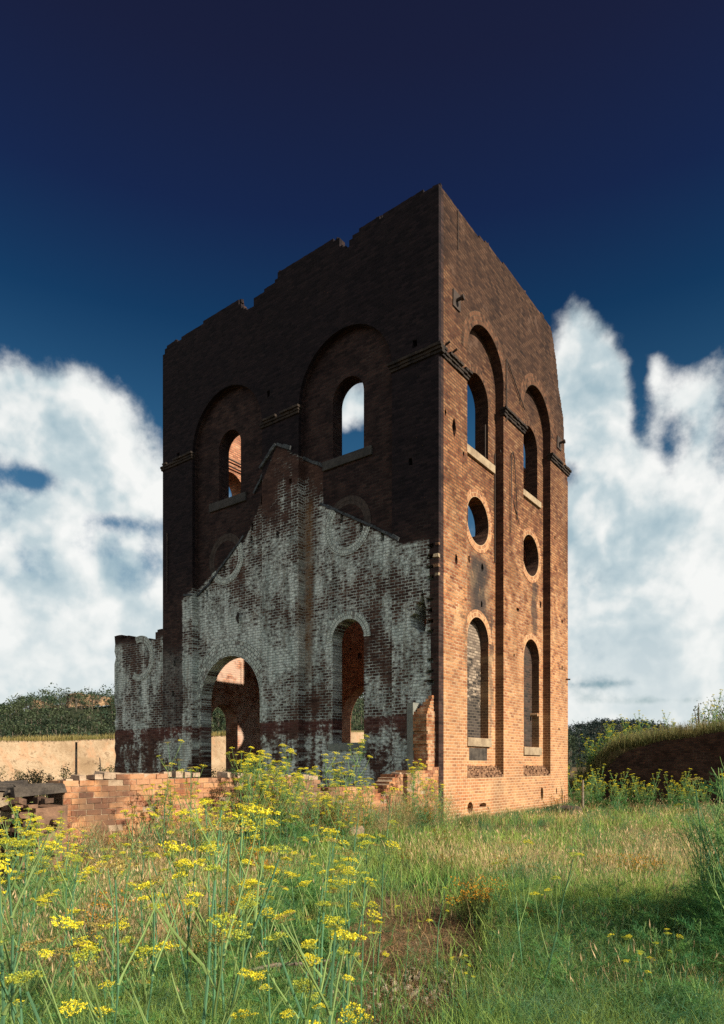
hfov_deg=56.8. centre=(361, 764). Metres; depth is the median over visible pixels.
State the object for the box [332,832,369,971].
fennel plant
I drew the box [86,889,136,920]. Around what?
flowering weed
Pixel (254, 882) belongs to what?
fennel plant
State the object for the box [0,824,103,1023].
fennel plant
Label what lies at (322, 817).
flowering weed
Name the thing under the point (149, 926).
fennel plant
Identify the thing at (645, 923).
fennel plant
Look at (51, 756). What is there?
sand bank
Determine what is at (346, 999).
fennel plant
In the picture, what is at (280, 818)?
fennel plant
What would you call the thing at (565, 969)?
fennel plant
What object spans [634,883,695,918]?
fennel plant
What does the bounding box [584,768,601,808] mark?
fennel plant
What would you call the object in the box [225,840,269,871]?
flowering weed
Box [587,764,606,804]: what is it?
fennel plant
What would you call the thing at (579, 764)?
fennel plant
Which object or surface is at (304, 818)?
flowering weed
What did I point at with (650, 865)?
flowering weed
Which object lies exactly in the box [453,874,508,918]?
flowering weed
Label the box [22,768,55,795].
scrub
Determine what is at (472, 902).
flowering weed
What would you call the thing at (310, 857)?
fennel plant
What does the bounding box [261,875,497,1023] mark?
fallen straw
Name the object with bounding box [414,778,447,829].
fennel plant
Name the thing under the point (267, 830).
fennel plant
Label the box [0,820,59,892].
fennel plant
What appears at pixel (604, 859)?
flowering weed
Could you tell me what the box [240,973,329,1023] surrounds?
fennel plant
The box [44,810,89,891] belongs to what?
fennel plant
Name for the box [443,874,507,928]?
flowering weed
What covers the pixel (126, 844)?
fennel plant
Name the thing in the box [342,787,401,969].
fennel plant
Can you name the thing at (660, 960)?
fennel plant
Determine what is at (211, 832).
fennel plant
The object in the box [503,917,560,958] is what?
fennel plant
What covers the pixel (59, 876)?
fennel plant
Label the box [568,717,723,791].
bank grass
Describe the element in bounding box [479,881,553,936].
fennel plant
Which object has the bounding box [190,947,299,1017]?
fennel plant
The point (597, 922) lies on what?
fennel plant
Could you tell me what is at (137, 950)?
fennel plant
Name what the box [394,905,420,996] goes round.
fennel plant
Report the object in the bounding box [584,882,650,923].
fennel plant
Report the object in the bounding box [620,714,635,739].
fennel plant
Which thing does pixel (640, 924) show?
fennel plant
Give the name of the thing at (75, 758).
fence post
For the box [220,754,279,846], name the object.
fennel plant
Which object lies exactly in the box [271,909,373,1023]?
fennel plant
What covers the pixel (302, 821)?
fennel plant
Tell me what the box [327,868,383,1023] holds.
fennel plant
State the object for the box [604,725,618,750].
fennel plant
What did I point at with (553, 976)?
fennel plant
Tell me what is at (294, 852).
fennel plant
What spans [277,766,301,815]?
fennel plant
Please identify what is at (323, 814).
fennel plant
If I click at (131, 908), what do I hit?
fennel plant
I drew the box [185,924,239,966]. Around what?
flowering weed
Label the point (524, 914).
fennel plant
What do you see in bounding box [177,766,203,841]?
fennel plant
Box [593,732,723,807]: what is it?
retaining wall
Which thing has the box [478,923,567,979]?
fennel plant
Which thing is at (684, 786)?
fennel plant
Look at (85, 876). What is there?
fennel plant
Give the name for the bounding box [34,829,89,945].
fennel plant
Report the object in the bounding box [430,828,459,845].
flowering weed
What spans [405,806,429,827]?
flowering weed
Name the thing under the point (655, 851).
dry grass
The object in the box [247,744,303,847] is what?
fennel plant
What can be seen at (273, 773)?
fennel plant
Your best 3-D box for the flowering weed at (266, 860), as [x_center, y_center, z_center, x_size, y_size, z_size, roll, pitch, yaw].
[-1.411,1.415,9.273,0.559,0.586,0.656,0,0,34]
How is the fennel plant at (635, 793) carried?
on the ground at (428, 928)
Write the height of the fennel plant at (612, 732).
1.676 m
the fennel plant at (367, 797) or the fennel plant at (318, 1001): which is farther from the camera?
the fennel plant at (367, 797)
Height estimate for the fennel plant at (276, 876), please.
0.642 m
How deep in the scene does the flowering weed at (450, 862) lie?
9.85 m
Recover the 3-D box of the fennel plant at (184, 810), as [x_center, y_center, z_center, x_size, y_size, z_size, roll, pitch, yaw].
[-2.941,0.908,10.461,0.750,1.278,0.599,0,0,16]
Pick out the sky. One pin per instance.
(162, 162)
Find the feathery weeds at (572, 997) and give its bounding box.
[0,800,723,1023]
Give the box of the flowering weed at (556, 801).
[539,794,562,813]
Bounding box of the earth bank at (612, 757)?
[568,744,649,802]
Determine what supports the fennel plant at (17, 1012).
on the ground at (428, 928)
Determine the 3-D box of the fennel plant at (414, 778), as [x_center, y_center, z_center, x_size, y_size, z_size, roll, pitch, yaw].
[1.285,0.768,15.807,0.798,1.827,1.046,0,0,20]
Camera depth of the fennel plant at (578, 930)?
5.96 m
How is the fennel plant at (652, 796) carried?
on the ground at (428, 928)
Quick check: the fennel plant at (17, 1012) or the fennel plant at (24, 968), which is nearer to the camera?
the fennel plant at (17, 1012)
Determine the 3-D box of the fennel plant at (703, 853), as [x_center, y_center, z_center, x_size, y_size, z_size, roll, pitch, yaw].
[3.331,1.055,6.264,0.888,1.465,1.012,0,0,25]
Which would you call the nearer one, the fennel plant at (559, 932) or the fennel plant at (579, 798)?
the fennel plant at (559, 932)
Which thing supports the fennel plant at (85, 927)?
on the ground at (428, 928)
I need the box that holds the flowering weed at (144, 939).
[115,928,171,956]
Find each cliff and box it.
[30,701,58,708]
[65,693,112,707]
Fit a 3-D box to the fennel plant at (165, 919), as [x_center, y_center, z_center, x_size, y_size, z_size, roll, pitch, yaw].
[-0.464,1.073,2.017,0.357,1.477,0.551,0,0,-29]
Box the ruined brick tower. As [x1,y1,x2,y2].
[114,183,571,827]
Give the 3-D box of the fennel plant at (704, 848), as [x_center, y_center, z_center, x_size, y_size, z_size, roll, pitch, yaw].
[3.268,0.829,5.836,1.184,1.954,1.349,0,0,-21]
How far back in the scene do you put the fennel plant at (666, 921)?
6.07 m
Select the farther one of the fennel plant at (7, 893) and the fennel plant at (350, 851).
the fennel plant at (7, 893)
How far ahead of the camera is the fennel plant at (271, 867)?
4.55 m
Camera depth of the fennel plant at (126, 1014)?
3.71 m
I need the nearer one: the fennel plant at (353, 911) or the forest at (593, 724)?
the fennel plant at (353, 911)
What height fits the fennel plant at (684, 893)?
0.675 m
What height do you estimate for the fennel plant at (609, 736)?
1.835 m
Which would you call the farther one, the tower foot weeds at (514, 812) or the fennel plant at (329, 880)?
the tower foot weeds at (514, 812)
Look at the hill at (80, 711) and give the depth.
266.22 m
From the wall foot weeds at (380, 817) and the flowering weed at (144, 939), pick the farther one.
the wall foot weeds at (380, 817)
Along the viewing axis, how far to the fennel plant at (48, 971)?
4.57 m
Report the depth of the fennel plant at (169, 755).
14.07 m
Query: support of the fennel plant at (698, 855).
on the ground at (428, 928)
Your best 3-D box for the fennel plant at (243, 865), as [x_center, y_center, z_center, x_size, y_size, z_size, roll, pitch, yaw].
[-1.022,1.012,4.749,0.529,1.642,0.524,0,0,12]
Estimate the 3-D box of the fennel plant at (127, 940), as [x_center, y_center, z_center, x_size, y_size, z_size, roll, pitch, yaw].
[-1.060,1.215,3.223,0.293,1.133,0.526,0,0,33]
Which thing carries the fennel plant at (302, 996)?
on the ground at (428, 928)
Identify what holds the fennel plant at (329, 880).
on the ground at (428, 928)
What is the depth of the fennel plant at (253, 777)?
11.19 m
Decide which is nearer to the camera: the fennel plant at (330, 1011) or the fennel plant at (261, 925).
the fennel plant at (330, 1011)
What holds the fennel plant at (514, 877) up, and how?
on the ground at (428, 928)
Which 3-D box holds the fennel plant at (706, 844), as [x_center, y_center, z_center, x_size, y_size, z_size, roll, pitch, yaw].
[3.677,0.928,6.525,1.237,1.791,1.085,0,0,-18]
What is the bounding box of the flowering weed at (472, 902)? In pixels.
[449,882,497,921]
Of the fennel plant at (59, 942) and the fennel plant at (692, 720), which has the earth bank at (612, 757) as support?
the fennel plant at (692, 720)
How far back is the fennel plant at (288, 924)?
6.14 m
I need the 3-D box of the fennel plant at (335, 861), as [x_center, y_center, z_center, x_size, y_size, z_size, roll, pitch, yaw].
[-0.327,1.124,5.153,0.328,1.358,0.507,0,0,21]
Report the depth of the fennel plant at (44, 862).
5.83 m
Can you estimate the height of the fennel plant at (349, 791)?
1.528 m
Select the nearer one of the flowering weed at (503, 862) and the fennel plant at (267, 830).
the flowering weed at (503, 862)
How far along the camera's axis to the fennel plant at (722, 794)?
5.56 m
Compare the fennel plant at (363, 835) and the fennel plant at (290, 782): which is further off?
the fennel plant at (290, 782)
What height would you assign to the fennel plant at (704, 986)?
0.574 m
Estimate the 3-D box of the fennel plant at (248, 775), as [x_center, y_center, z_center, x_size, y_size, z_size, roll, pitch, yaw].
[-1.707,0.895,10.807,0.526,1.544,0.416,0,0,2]
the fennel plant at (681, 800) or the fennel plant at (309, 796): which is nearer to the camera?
the fennel plant at (309, 796)
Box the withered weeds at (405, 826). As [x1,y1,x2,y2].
[2,799,722,1019]
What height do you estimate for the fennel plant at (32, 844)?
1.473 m
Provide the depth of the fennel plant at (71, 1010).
1.59 m
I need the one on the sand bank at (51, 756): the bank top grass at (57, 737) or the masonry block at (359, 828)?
the bank top grass at (57, 737)
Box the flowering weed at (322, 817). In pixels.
[307,809,340,829]
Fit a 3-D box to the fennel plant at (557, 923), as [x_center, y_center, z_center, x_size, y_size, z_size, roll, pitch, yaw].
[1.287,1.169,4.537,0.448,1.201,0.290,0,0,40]
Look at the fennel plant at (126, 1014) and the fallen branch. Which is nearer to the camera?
the fennel plant at (126, 1014)
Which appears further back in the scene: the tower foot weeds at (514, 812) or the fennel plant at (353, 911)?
the tower foot weeds at (514, 812)
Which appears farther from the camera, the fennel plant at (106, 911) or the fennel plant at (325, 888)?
the fennel plant at (106, 911)
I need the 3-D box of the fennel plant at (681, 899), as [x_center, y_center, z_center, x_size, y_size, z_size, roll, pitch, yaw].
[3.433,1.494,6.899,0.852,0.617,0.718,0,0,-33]
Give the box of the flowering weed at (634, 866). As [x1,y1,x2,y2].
[618,853,648,873]
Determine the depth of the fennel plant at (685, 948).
5.10 m
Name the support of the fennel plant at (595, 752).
on the earth bank at (612, 757)
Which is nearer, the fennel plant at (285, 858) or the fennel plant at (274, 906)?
the fennel plant at (285, 858)
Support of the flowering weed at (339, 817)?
on the ground at (428, 928)
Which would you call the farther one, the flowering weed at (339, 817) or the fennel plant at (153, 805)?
the flowering weed at (339, 817)
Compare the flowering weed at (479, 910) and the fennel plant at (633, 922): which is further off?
the flowering weed at (479, 910)
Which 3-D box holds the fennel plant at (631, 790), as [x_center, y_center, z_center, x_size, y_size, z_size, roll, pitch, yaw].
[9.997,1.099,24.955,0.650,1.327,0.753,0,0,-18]
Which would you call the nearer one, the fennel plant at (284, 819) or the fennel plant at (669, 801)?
the fennel plant at (284, 819)
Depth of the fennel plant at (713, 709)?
27.09 m
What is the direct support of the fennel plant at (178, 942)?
on the ground at (428, 928)
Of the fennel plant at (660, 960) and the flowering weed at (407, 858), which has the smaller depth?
the fennel plant at (660, 960)
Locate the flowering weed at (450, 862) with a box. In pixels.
[438,853,466,878]
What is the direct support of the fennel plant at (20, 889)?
on the ground at (428, 928)
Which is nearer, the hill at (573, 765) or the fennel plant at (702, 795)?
the fennel plant at (702, 795)
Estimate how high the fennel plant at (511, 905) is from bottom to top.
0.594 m
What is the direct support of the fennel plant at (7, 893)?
on the ground at (428, 928)
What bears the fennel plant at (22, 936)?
on the ground at (428, 928)
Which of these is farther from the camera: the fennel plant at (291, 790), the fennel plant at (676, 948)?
the fennel plant at (291, 790)
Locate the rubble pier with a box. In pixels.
[0,780,67,888]
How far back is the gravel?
5.09 m
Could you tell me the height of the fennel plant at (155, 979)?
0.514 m
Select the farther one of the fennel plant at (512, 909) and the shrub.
the shrub
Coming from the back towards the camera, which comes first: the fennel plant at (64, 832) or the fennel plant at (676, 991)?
the fennel plant at (64, 832)
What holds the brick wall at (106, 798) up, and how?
on the ground at (428, 928)
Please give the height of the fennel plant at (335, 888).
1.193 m
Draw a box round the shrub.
[698,695,723,723]
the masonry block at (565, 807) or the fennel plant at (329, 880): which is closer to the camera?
the fennel plant at (329, 880)
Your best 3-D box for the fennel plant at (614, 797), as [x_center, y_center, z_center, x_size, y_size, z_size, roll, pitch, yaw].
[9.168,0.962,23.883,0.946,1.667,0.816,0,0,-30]
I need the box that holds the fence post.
[75,742,76,774]
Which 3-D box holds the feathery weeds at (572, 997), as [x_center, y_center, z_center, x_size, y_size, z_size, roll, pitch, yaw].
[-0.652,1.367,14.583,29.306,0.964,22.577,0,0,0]
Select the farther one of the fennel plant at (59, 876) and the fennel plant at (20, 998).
the fennel plant at (59, 876)
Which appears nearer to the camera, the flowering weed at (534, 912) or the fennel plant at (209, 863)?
the fennel plant at (209, 863)
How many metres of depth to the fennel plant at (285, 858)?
5.38 m
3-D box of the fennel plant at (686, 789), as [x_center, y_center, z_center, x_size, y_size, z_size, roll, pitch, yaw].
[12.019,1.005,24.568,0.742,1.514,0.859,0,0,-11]
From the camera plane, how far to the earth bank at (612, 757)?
28.18 m
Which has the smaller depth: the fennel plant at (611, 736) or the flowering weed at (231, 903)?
the flowering weed at (231, 903)
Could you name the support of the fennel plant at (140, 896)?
on the ground at (428, 928)
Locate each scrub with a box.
[10,768,23,780]
[19,771,41,783]
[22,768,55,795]
[58,764,74,779]
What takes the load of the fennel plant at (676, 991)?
on the ground at (428, 928)
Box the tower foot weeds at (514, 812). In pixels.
[448,800,579,828]
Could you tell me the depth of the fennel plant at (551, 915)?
6.33 m
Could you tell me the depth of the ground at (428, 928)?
6.52 m
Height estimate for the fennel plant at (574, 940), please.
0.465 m
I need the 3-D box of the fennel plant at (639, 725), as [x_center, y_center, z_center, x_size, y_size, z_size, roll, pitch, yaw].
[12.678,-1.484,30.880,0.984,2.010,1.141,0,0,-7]
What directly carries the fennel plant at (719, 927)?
on the ground at (428, 928)
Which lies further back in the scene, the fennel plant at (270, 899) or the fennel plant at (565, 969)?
the fennel plant at (270, 899)
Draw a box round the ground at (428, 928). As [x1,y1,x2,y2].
[7,767,714,1023]
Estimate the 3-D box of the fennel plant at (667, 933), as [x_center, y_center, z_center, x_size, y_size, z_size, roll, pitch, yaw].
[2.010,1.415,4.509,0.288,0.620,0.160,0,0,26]
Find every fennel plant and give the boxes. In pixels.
[0,804,36,895]
[0,813,37,952]
[0,818,47,911]
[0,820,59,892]
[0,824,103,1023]
[0,830,65,1023]
[0,847,78,1023]
[0,940,114,1023]
[0,951,89,1018]
[0,962,55,1023]
[2,874,21,909]
[3,910,59,971]
[4,798,72,890]
[5,873,40,900]
[5,970,87,1023]
[5,971,30,1023]
[9,819,63,938]
[10,828,65,946]
[10,942,113,1007]
[15,883,82,930]
[16,840,194,1023]
[30,827,81,911]
[31,920,94,965]
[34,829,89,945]
[36,852,110,1023]
[41,975,164,1023]
[42,867,103,903]
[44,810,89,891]
[48,856,93,971]
[51,922,140,986]
[53,858,203,1023]
[53,903,149,973]
[67,915,110,941]
[69,849,138,1022]
[77,848,114,937]
[80,805,280,1023]
[88,868,148,910]
[89,916,197,988]
[96,810,158,920]
[97,895,198,1023]
[99,959,184,1010]
[107,886,162,934]
[119,841,166,953]
[127,911,177,941]
[131,784,182,852]
[135,864,256,1023]
[136,763,174,866]
[145,853,223,1020]
[150,811,226,1013]
[151,844,291,1023]
[153,825,207,959]
[154,781,192,856]
[157,739,183,777]
[164,783,185,839]
[171,764,206,869]
[171,876,204,904]
[172,794,264,1021]
[173,791,254,981]
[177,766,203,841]
[186,799,252,1020]
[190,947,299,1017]
[195,801,230,859]
[197,802,216,865]
[211,802,279,1000]
[216,811,274,994]
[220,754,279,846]
[221,780,239,842]
[226,751,291,847]
[227,746,273,851]
[230,924,349,1023]
[231,897,312,960]
[237,806,292,976]
[238,760,290,836]
[238,821,294,980]
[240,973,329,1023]
[242,885,313,1023]
[243,863,300,909]
[244,773,273,852]
[245,887,289,914]
[246,885,307,931]
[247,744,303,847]
[250,952,338,1013]
[252,778,292,858]
[252,828,347,1022]
[255,943,324,1023]
[257,899,309,948]
[261,815,319,937]
[262,932,324,1023]
[265,789,288,854]
[266,757,304,840]
[269,857,322,908]
[270,860,319,894]
[271,767,329,853]
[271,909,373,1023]
[272,900,354,1023]
[274,768,305,834]
[275,896,355,964]
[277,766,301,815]
[277,800,293,850]
[283,861,344,911]
[288,821,343,989]
[290,774,329,813]
[295,770,345,845]
[296,826,358,999]
[300,783,333,844]
[300,869,380,1023]
[304,857,360,1020]
[305,877,369,928]
[309,828,350,975]
[311,734,368,786]
[314,795,386,1023]
[317,821,363,969]
[322,833,400,1020]
[323,780,363,847]
[326,835,374,979]
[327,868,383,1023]
[329,739,372,786]
[329,771,354,837]
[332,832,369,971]
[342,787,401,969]
[343,777,382,835]
[351,916,387,1023]
[356,776,370,840]
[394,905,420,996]
[400,759,435,830]
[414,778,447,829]
[426,887,448,977]
[450,955,474,997]
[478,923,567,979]
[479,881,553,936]
[483,884,538,928]
[492,840,538,979]
[496,895,570,947]
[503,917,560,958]
[514,932,629,1006]
[523,952,581,997]
[527,973,599,1015]
[528,880,609,929]
[529,852,583,993]
[534,901,568,936]
[537,895,622,953]
[541,929,579,963]
[547,921,602,963]
[567,915,599,948]
[568,766,584,806]
[569,914,621,952]
[572,771,591,809]
[576,751,584,773]
[577,880,651,917]
[578,926,646,971]
[581,734,598,766]
[583,740,602,769]
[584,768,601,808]
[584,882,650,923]
[586,765,613,808]
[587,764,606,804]
[590,720,612,761]
[590,893,678,944]
[596,927,723,1002]
[599,946,723,1023]
[600,724,616,748]
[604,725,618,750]
[604,896,670,936]
[606,721,622,743]
[607,768,628,810]
[607,933,650,1003]
[609,770,631,810]
[615,920,679,961]
[619,777,638,808]
[619,909,686,963]
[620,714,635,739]
[621,896,696,938]
[623,710,645,736]
[625,956,722,1023]
[626,773,643,809]
[630,774,650,808]
[632,916,722,977]
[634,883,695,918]
[641,769,660,809]
[641,915,723,992]
[647,928,683,990]
[651,905,692,938]
[657,771,677,810]
[660,710,681,733]
[664,882,696,915]
[666,769,723,938]
[668,802,723,931]
[669,881,720,918]
[670,768,690,808]
[671,806,723,975]
[672,758,723,941]
[672,799,723,905]
[674,773,723,937]
[677,805,723,995]
[679,768,723,906]
[679,777,695,811]
[680,771,702,807]
[686,768,723,933]
[687,704,706,728]
[687,780,705,808]
[690,769,723,905]
[692,762,723,937]
[696,774,712,807]
[702,689,723,733]
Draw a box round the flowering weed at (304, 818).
[292,807,325,842]
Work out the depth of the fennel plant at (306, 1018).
2.09 m
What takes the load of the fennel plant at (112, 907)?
on the ground at (428, 928)
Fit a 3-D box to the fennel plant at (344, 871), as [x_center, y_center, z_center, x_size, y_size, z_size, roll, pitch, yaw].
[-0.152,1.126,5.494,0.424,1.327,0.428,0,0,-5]
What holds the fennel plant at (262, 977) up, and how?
on the ground at (428, 928)
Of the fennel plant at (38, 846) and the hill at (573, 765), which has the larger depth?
the hill at (573, 765)
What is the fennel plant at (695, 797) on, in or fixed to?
on the ground at (428, 928)
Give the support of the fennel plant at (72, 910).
on the ground at (428, 928)
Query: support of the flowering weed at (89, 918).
on the ground at (428, 928)
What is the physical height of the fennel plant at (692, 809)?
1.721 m
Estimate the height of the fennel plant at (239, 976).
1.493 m
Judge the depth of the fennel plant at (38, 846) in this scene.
6.15 m
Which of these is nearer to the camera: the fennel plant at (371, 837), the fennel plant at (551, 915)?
the fennel plant at (371, 837)
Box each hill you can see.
[1,698,571,769]
[569,727,654,766]
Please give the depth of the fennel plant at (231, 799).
11.53 m
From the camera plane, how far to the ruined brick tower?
20.78 m
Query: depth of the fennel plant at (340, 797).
12.71 m
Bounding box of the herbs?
[0,802,722,1023]
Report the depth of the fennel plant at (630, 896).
6.86 m
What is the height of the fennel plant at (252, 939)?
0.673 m
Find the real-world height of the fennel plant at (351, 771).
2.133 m
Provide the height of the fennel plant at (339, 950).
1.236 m
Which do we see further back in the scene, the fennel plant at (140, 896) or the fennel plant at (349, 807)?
the fennel plant at (349, 807)
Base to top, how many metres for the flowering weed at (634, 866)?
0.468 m
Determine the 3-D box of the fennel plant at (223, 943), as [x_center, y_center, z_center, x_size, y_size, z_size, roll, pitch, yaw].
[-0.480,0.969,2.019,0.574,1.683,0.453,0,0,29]
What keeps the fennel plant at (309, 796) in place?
on the ground at (428, 928)
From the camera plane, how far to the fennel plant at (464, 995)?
4.45 m
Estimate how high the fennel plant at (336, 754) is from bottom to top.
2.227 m
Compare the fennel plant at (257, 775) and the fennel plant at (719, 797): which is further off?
the fennel plant at (257, 775)
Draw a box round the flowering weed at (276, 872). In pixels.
[249,862,292,887]
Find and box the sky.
[0,0,723,730]
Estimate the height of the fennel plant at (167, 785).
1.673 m
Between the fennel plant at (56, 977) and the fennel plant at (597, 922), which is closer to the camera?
the fennel plant at (56, 977)
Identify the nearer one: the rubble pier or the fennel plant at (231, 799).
the rubble pier
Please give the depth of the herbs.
6.12 m
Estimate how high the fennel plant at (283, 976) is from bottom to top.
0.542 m
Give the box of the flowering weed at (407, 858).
[392,849,420,870]
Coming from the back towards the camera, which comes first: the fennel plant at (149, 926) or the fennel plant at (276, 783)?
the fennel plant at (276, 783)
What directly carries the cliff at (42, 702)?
on the hill at (80, 711)
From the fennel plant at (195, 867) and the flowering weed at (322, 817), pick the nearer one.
the fennel plant at (195, 867)
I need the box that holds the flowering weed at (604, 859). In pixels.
[593,853,615,869]
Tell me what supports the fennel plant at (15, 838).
on the ground at (428, 928)
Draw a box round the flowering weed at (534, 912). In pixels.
[525,904,553,922]
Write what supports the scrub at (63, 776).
on the ground at (428, 928)
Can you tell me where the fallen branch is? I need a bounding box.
[250,959,328,970]
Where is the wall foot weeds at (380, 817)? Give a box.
[66,789,468,878]
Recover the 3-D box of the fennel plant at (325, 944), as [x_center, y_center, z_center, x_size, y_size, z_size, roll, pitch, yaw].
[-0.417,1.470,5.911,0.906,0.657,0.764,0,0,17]
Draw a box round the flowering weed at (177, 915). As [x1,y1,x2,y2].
[151,899,198,935]
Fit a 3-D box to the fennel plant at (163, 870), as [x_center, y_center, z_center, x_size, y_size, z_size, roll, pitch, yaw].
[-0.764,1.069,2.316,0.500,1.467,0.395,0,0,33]
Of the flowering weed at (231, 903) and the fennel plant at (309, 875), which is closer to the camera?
the flowering weed at (231, 903)
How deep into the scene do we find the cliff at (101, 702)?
313.43 m
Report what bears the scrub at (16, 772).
on the ground at (428, 928)
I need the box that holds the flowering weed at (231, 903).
[221,886,266,924]
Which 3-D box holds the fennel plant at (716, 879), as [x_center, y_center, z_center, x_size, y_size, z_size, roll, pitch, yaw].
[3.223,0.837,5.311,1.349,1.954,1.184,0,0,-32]
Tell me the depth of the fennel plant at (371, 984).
4.41 m
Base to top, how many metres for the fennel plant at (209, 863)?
1.595 m
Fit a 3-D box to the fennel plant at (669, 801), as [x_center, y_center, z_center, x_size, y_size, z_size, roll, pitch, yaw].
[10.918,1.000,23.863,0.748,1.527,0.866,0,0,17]
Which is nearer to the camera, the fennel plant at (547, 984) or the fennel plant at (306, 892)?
the fennel plant at (547, 984)
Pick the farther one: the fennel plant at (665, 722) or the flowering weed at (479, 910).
the fennel plant at (665, 722)
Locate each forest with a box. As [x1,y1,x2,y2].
[0,682,579,769]
[568,717,682,766]
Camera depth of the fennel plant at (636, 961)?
4.27 m
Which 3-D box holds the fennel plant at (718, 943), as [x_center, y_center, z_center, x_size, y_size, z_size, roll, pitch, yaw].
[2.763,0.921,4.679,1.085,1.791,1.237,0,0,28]
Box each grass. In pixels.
[0,730,225,741]
[0,795,723,1021]
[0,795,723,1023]
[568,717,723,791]
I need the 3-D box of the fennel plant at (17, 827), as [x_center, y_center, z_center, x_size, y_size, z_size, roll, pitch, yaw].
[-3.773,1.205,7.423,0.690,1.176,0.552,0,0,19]
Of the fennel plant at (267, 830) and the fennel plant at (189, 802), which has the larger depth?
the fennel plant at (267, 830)
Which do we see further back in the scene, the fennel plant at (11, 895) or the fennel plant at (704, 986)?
the fennel plant at (11, 895)
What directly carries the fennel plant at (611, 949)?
on the ground at (428, 928)
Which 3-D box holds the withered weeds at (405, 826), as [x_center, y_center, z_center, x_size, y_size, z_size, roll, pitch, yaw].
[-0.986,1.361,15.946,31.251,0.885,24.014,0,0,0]
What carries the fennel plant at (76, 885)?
on the ground at (428, 928)
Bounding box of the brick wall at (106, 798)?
[48,767,438,870]
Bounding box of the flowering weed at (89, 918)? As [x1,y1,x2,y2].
[53,902,122,942]
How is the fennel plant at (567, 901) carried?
on the ground at (428, 928)
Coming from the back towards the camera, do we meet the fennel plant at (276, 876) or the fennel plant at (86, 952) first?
the fennel plant at (276, 876)
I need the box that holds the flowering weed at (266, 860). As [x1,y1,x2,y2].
[238,848,277,875]
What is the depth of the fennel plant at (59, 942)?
5.55 m
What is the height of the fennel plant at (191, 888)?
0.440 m
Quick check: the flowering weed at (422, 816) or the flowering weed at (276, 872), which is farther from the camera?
the flowering weed at (422, 816)
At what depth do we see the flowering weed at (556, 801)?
22.40 m
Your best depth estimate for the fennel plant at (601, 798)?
24.80 m
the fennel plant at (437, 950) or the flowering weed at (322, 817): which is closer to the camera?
the fennel plant at (437, 950)
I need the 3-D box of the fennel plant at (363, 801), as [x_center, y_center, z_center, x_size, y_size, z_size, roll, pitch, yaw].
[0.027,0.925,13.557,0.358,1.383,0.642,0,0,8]
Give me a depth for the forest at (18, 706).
246.62 m
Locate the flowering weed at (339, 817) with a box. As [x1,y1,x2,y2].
[318,804,357,838]
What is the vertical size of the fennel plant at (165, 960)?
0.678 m
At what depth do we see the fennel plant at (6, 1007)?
2.26 m
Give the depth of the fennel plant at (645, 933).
5.48 m
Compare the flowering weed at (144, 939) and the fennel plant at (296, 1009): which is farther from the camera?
the flowering weed at (144, 939)
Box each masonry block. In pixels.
[335,825,364,838]
[550,805,582,813]
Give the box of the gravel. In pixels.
[308,950,496,1019]
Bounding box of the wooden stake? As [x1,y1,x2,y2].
[581,780,583,809]
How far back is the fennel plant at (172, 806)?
10.66 m
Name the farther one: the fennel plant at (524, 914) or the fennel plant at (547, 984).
the fennel plant at (524, 914)
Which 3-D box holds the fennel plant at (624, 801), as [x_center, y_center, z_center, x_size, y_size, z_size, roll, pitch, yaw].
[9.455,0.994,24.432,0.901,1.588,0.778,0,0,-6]
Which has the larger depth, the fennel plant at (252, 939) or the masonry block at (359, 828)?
the masonry block at (359, 828)
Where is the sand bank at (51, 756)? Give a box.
[0,730,363,783]
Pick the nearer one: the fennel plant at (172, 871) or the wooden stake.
the fennel plant at (172, 871)
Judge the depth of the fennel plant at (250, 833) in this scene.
4.93 m
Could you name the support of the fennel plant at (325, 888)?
on the ground at (428, 928)
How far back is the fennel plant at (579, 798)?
24.38 m
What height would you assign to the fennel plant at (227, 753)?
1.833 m
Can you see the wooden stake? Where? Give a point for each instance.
(582, 793)
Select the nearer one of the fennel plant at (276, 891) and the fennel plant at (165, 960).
the fennel plant at (165, 960)
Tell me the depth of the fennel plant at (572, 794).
25.35 m
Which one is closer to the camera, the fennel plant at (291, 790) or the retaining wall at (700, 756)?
the fennel plant at (291, 790)
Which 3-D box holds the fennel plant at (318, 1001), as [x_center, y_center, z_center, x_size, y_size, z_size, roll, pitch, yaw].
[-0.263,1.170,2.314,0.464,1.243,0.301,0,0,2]
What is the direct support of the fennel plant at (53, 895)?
on the ground at (428, 928)
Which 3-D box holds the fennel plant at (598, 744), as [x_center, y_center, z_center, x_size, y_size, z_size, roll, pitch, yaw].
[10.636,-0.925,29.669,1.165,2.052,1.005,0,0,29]
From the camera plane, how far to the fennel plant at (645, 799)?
24.23 m
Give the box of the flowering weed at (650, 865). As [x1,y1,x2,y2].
[634,855,664,876]
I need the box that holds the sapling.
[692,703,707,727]
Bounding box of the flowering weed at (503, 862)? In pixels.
[494,853,520,873]
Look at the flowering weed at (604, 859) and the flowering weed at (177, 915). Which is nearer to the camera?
the flowering weed at (177, 915)
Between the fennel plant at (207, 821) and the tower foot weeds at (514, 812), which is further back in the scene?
the tower foot weeds at (514, 812)
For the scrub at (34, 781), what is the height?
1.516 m
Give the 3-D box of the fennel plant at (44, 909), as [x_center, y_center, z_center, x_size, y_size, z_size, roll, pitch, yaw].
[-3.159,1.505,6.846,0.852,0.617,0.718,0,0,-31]
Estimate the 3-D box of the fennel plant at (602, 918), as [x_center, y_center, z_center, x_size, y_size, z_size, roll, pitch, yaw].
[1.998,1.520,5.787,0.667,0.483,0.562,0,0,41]
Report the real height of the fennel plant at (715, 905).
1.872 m

